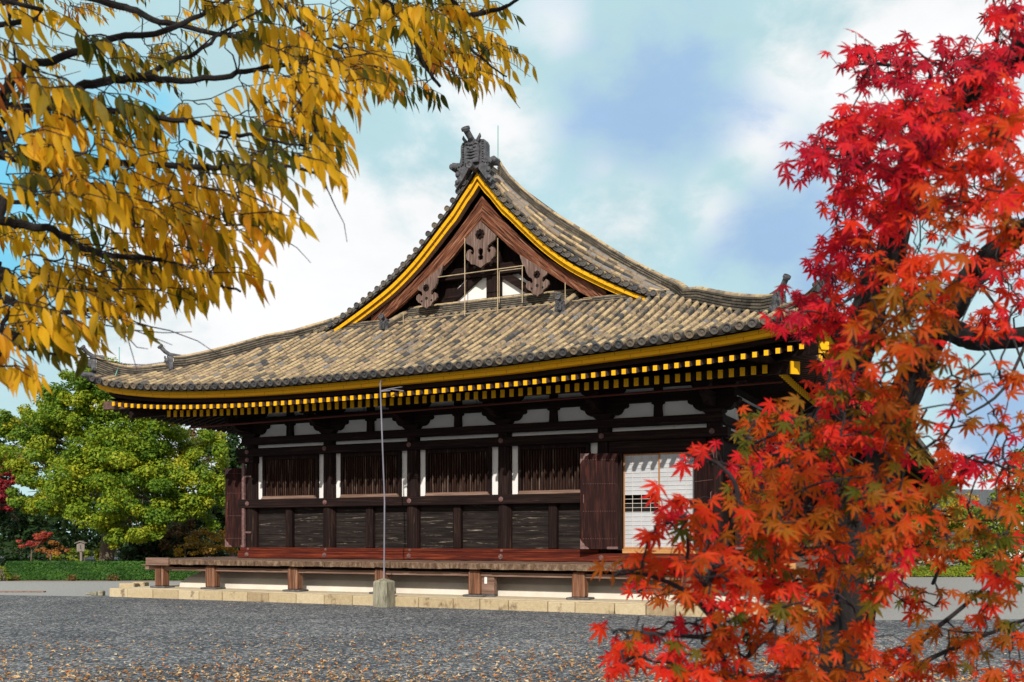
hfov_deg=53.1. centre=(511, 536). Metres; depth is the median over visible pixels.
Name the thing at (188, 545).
yellow shrub
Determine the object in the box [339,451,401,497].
lattice window
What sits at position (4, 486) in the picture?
red maple tree
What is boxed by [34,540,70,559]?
amber maple
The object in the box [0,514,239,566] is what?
understorey shrub
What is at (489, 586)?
wooden box
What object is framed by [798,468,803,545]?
door leaf
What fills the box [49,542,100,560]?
lime shrub
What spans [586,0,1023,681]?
red maple
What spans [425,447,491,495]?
lattice window
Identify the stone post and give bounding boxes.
[373,578,394,606]
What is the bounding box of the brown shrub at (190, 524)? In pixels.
[158,514,217,557]
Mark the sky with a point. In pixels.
(657, 129)
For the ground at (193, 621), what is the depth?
19.72 m
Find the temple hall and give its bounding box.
[75,125,958,619]
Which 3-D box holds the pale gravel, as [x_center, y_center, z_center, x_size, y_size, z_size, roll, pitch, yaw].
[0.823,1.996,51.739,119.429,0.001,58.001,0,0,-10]
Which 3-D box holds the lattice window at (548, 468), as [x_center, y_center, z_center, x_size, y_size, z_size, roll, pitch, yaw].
[1.261,-2.045,30.951,2.350,1.510,0.310,0,0,26]
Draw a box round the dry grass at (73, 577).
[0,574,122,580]
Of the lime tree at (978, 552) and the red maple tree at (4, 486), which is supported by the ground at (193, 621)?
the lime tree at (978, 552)
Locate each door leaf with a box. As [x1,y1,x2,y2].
[225,468,245,546]
[580,453,617,548]
[694,447,715,549]
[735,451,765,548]
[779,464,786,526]
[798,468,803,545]
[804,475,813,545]
[813,494,818,545]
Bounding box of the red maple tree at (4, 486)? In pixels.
[0,452,18,511]
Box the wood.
[0,464,238,557]
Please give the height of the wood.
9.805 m
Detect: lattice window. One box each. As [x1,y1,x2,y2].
[261,454,318,498]
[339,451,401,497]
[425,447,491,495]
[518,443,590,493]
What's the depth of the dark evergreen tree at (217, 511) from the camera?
61.64 m
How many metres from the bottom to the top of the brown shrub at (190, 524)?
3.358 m
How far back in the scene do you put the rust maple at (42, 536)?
51.37 m
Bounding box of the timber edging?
[0,591,45,591]
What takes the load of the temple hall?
on the ground at (193, 621)
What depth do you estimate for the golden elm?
2.40 m
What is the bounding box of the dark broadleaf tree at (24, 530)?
[0,415,57,550]
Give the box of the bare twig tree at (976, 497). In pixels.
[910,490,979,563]
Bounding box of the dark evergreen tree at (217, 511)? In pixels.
[196,432,245,556]
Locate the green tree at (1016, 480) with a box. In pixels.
[981,449,1023,537]
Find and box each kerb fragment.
[90,591,97,595]
[98,590,104,595]
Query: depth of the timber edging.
36.60 m
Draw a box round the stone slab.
[119,583,138,587]
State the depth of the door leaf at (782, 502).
33.43 m
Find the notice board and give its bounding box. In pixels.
[74,541,87,560]
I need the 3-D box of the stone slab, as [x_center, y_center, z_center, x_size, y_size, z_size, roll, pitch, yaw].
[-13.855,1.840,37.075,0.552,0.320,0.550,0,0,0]
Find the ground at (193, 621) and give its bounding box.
[0,540,1023,681]
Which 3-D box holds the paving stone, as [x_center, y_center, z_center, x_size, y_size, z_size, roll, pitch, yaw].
[-13.651,1.830,37.650,0.449,0.340,0.500,0,0,0]
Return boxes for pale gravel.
[0,562,1023,619]
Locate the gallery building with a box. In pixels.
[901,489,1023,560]
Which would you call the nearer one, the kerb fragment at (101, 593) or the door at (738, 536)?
the door at (738, 536)
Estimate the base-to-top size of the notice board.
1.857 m
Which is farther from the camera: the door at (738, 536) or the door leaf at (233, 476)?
the door leaf at (233, 476)
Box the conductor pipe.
[379,380,403,577]
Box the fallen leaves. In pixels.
[0,602,1023,681]
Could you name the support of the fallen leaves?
on the ground at (193, 621)
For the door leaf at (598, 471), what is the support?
in the temple hall
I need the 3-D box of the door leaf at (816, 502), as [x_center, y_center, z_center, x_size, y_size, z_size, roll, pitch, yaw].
[11.566,-1.030,39.687,0.070,2.780,0.869,0,0,-25]
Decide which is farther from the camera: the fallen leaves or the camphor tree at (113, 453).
the camphor tree at (113, 453)
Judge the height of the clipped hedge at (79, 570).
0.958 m
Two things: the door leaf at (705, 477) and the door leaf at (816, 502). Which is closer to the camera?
the door leaf at (705, 477)
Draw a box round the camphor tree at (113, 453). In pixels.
[0,355,230,560]
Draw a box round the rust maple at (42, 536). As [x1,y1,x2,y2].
[16,531,52,560]
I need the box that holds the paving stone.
[133,582,148,586]
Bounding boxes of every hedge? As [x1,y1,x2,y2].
[5,560,201,579]
[910,565,1023,576]
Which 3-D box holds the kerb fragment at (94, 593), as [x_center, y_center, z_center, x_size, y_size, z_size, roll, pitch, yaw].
[-14.143,1.930,34.740,0.225,0.140,0.280,0,0,0]
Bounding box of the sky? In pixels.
[0,0,1023,538]
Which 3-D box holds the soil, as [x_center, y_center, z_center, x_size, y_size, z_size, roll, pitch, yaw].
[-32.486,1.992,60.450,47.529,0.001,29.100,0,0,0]
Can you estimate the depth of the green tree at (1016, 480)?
70.52 m
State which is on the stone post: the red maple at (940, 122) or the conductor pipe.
the conductor pipe
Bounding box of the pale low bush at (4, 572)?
[0,566,12,580]
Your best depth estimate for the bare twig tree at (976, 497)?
55.45 m
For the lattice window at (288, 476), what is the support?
in the temple hall
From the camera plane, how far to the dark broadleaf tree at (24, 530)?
59.95 m
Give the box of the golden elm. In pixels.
[0,0,537,405]
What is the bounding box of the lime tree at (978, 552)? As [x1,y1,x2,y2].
[898,487,1023,568]
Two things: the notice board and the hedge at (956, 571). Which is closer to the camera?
the notice board
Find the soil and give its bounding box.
[0,569,182,580]
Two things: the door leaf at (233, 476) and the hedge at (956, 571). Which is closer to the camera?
the door leaf at (233, 476)
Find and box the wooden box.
[481,576,496,596]
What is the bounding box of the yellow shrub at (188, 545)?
[172,527,237,556]

